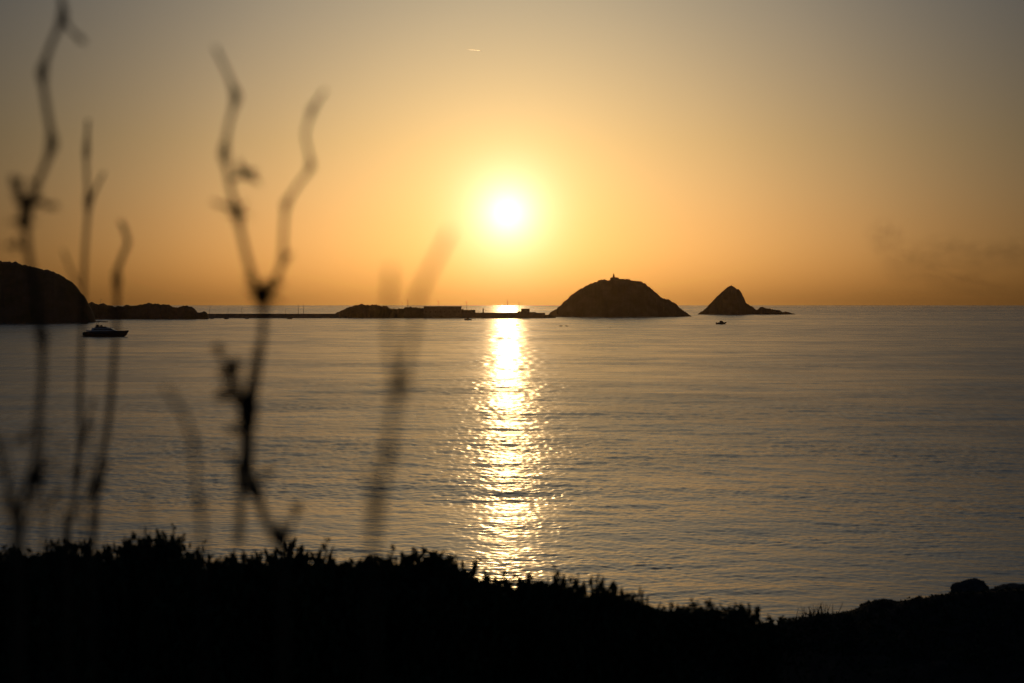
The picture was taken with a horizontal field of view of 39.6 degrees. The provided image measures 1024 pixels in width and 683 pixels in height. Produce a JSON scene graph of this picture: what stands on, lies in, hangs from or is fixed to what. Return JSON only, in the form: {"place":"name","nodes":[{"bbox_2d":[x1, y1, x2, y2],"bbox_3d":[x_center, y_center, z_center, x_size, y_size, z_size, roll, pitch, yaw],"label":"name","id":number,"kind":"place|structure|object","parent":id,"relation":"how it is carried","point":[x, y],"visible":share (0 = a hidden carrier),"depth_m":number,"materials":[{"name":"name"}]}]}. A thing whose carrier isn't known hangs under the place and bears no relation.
{"place":"outdoors","nodes":[
{"label":"outdoors","id":0,"kind":"place"},
{"bbox_2d":[0,261,95,322],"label":"hill","id":1,"kind":"structure","parent":0,"point":[59,297],"depth_m":1491.79,"materials":[{"name":"black stone"}]},
{"bbox_2d":[0,305,1023,624],"bbox_3d":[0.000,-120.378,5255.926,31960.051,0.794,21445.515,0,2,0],"label":"sea","id":2,"kind":"structure","parent":0,"point":[850,457],"depth_m":204.92,"materials":[{"name":"grey liquid"}]},
{"bbox_2d":[84,320,128,336],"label":"motor yacht","id":3,"kind":"object","parent":2,"relation":"on","point":[100,331],"visible":0.88,"depth_m":857.33,"materials":[{"name":"black"}]},
{"bbox_2d":[88,302,208,318],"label":"headland","id":4,"kind":"structure","parent":2,"relation":"in","point":[140,311],"depth_m":1826.86,"materials":[{"name":"black stone"}]},
{"bbox_2d":[208,314,339,317],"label":"causeway","id":5,"kind":"structure","parent":2,"relation":"in","point":[275,315],"depth_m":1974.96,"materials":[{"name":"concrete"}]},
{"bbox_2d":[336,304,475,317],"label":"peninsula","id":6,"kind":"object","parent":2,"relation":"in","point":[366,311],"visible":0.59,"depth_m":1976.41},
{"bbox_2d":[423,306,461,316],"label":"harbour terminal","id":7,"kind":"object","parent":6,"relation":"on","point":[443,311],"visible":1,"depth_m":1971.59,"materials":[{"name":"concrete"}]},
{"bbox_2d":[462,313,544,317],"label":"quay","id":8,"kind":"structure","parent":2,"relation":"in","point":[502,315],"depth_m":1970.74,"materials":[{"name":"concrete"}]},
{"bbox_2d":[462,310,474,312],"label":"storage shed","id":9,"kind":"structure","parent":8,"relation":"on","point":[468,311],"depth_m":1974.09,"materials":[{"name":"concrete"}]},
{"bbox_2d":[699,285,793,314],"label":"islet","id":10,"kind":"object","parent":2,"relation":"in","point":[729,300],"visible":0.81,"depth_m":2576.24,"materials":[{"name":"black stone"}]},
{"bbox_2d":[0,586,1023,682],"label":"ground","id":11,"kind":"structure","parent":0,"point":[943,669],"depth_m":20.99,"materials":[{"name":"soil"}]},
{"bbox_2d":[0,436,21,682],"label":"dried stalk","id":12,"kind":"object","parent":11,"relation":"on","point":[7,501],"visible":1,"depth_m":1.98,"materials":[{"name":"black plant"}]},
{"bbox_2d":[0,550,37,638],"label":"shrub","id":13,"kind":"object","parent":11,"relation":"on","point":[5,610],"visible":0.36,"depth_m":9.15,"materials":[{"name":"black plant"}]},
{"bbox_2d":[1,544,54,593],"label":"shrub","id":14,"kind":"object","parent":11,"relation":"on","point":[27,560],"visible":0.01,"depth_m":9.75,"materials":[{"name":"black plant"}]},
{"bbox_2d":[0,0,86,682],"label":"dried stalk","id":15,"kind":"object","parent":11,"relation":"on","point":[34,477],"visible":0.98,"depth_m":2.24,"materials":[{"name":"black plant"}]},
{"bbox_2d":[40,428,64,682],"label":"dried stalk","id":16,"kind":"object","parent":11,"relation":"on","point":[55,494],"visible":0.94,"depth_m":2.40,"materials":[{"name":"black plant"}]},
{"bbox_2d":[57,439,67,682],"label":"dried stalk","id":17,"kind":"object","parent":11,"relation":"on","point":[62,442],"visible":1,"depth_m":1.92,"materials":[{"name":"black plant"}]},
{"bbox_2d":[15,538,136,676],"bbox_3d":[-2.735,1.662,8.907,0.749,0.903,0.771,-1,2,-38],"label":"shrub","id":18,"kind":"object","parent":11,"relation":"on","point":[114,602],"visible":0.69,"depth_m":8.74,"materials":[{"name":"black plant"}]},
{"bbox_2d":[65,119,104,682],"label":"dried stalk","id":19,"kind":"object","parent":11,"relation":"on","point":[81,438],"visible":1,"depth_m":2.89,"materials":[{"name":"black plant"}]},
{"bbox_2d":[80,421,101,682],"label":"dried stalk","id":20,"kind":"object","parent":11,"relation":"on","point":[85,500],"visible":1,"depth_m":2.59,"materials":[{"name":"black plant"}]},
{"bbox_2d":[62,220,129,682],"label":"dried stalk","id":21,"kind":"object","parent":11,"relation":"on","point":[95,497],"visible":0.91,"depth_m":2.71,"materials":[{"name":"black plant"}]},
{"bbox_2d":[84,536,165,655],"bbox_3d":[-2.594,1.658,9.370,0.740,0.778,0.737,1,2,33],"label":"shrub","id":22,"kind":"object","parent":11,"relation":"on","point":[136,570],"visible":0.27,"depth_m":9.25,"materials":[{"name":"black plant"}]},
{"bbox_2d":[145,488,148,682],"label":"dried stalk","id":23,"kind":"object","parent":11,"relation":"on","point":[147,605],"visible":1,"depth_m":1.84,"materials":[{"name":"black plant"}]},
{"bbox_2d":[115,522,197,598],"bbox_3d":[-2.454,1.611,9.762,0.672,0.723,0.684,0,2,15],"label":"shrub","id":24,"kind":"object","parent":11,"relation":"on","point":[158,550],"visible":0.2,"depth_m":9.73,"materials":[{"name":"black plant"}]},
{"bbox_2d":[162,384,205,682],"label":"dried stalk","id":25,"kind":"object","parent":11,"relation":"on","point":[198,496],"visible":1,"depth_m":1.72,"materials":[{"name":"black plant"}]},
{"bbox_2d":[137,540,269,682],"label":"shrub","id":26,"kind":"object","parent":11,"relation":"on","point":[174,639],"visible":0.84,"depth_m":8.71,"materials":[{"name":"black plant"}]},
{"bbox_2d":[195,549,295,669],"bbox_3d":[-1.747,1.796,9.361,0.729,0.890,0.708,-1,2,-23],"label":"shrub","id":27,"kind":"object","parent":11,"relation":"on","point":[258,572],"visible":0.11,"depth_m":9.26,"materials":[{"name":"black plant"}]},
{"bbox_2d":[208,46,325,682],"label":"dried stalk","id":28,"kind":"object","parent":11,"relation":"on","point":[246,404],"visible":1,"depth_m":2.15,"materials":[{"name":"black plant"}]},
{"bbox_2d":[247,537,312,629],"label":"shrub","id":29,"kind":"object","parent":11,"relation":"on","point":[299,558],"visible":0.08,"depth_m":9.73,"materials":[{"name":"black plant"}]},
{"bbox_2d":[257,537,393,682],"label":"shrub","id":30,"kind":"object","parent":11,"relation":"on","point":[318,636],"visible":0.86,"depth_m":8.71,"materials":[{"name":"black plant"}]},
{"bbox_2d":[320,544,427,657],"bbox_3d":[-0.924,1.721,9.367,0.782,0.778,0.756,0,2,10],"label":"shrub","id":31,"kind":"object","parent":11,"relation":"on","point":[395,626],"visible":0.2,"depth_m":9.23,"materials":[{"name":"black plant"}]},
{"bbox_2d":[361,231,451,682],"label":"dried stalk","id":32,"kind":"object","parent":11,"relation":"on","point":[400,384],"visible":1,"depth_m":1.36,"materials":[{"name":"brown plant"}]},
{"bbox_2d":[382,546,468,618],"bbox_3d":[-0.637,1.736,9.770,0.755,0.679,0.778,0,2,-9],"label":"shrub","id":33,"kind":"object","parent":11,"relation":"on","point":[424,568],"visible":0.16,"depth_m":9.67,"materials":[{"name":"black plant"}]},
{"bbox_2d":[400,553,522,682],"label":"shrub","id":34,"kind":"object","parent":11,"relation":"on","point":[451,617],"visible":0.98,"depth_m":8.74,"materials":[{"name":"black plant"}]},
{"bbox_2d":[470,565,553,676],"bbox_3d":[-0.031,1.859,9.396,0.706,0.772,0.719,1,2,44],"label":"shrub","id":35,"kind":"object","parent":11,"relation":"on","point":[529,608],"visible":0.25,"depth_m":9.24,"materials":[{"name":"black plant"}]},
{"bbox_2d":[516,565,586,646],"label":"shrub","id":36,"kind":"object","parent":11,"relation":"on","point":[555,590],"visible":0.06,"depth_m":9.73,"materials":[{"name":"black plant"}]},
{"bbox_2d":[534,574,640,682],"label":"shrub","id":37,"kind":"object","parent":11,"relation":"on","point":[590,631],"visible":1,"depth_m":8.77,"materials":[{"name":"black plant"}]},
{"bbox_2d":[607,581,672,682],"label":"shrub","id":38,"kind":"object","parent":11,"relation":"on","point":[654,657],"visible":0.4,"depth_m":9.28,"materials":[{"name":"black plant"}]},
{"bbox_2d":[647,601,727,662],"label":"shrub","id":39,"kind":"object","parent":11,"relation":"on","point":[670,623],"visible":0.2,"depth_m":10.21,"materials":[{"name":"black plant"}]},
{"bbox_2d":[660,598,758,661],"bbox_3d":[1.433,2.090,10.372,0.756,0.411,0.731,1,2,39],"label":"shrub","id":40,"kind":"object","parent":11,"relation":"on","point":[730,627],"visible":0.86,"depth_m":10.20,"materials":[{"name":"black plant"}]},
{"bbox_2d":[721,602,784,682],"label":"shrub","id":41,"kind":"object","parent":11,"relation":"on","point":[762,664],"visible":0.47,"depth_m":11.05,"materials":[{"name":"black plant"}]},
{"bbox_2d":[796,603,842,618],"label":"grass","id":42,"kind":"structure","parent":11,"relation":"on","point":[817,614],"depth_m":21.49,"materials":[{"name":"black plant"}]},
{"bbox_2d":[859,598,898,605],"bbox_3d":[6.334,4.520,24.133,0.828,0.281,0.753,0,2,0],"label":"boulder","id":43,"kind":"object","parent":11,"relation":"on","point":[877,600],"visible":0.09,"depth_m":24.19,"materials":[{"name":"black stone"}]},
{"bbox_2d":[950,578,991,592],"bbox_3d":[7.800,4.320,24.130,0.743,0.596,0.620,0,2,0],"label":"boulder","id":44,"kind":"object","parent":11,"relation":"on","point":[975,584],"visible":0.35,"depth_m":24.02,"materials":[{"name":"black stone"}]},
{"bbox_2d":[991,583,1023,590],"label":"boulder","id":45,"kind":"object","parent":11,"relation":"on","point":[1013,585],"visible":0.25,"depth_m":24.11,"materials":[{"name":"black stone"}]},
{"bbox_2d":[0,0,1023,304],"label":"sky","id":46,"kind":"structure","parent":0,"point":[778,152],"materials":[{"name":"orange"}]},
{"bbox_2d":[517,311,555,317],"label":"mound","id":47,"kind":"object","parent":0,"point":[549,316],"visible":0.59,"depth_m":1983.17,"materials":[{"name":"black stone"}]},
{"bbox_2d":[521,309,529,312],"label":"quay house","id":48,"kind":"structure","parent":47,"relation":"on","point":[525,310],"depth_m":1973.06,"materials":[{"name":"concrete"}]},
{"bbox_2d":[549,279,691,316],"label":"island","id":49,"kind":"structure","parent":0,"point":[616,298],"depth_m":2148.88,"materials":[{"name":"black stone"}]},
{"bbox_2d":[610,274,622,279],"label":"lighthouse","id":50,"kind":"object","parent":49,"relation":"on","point":[614,278],"visible":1,"depth_m":2181.74,"materials":[{"name":"stone"}]}
]}

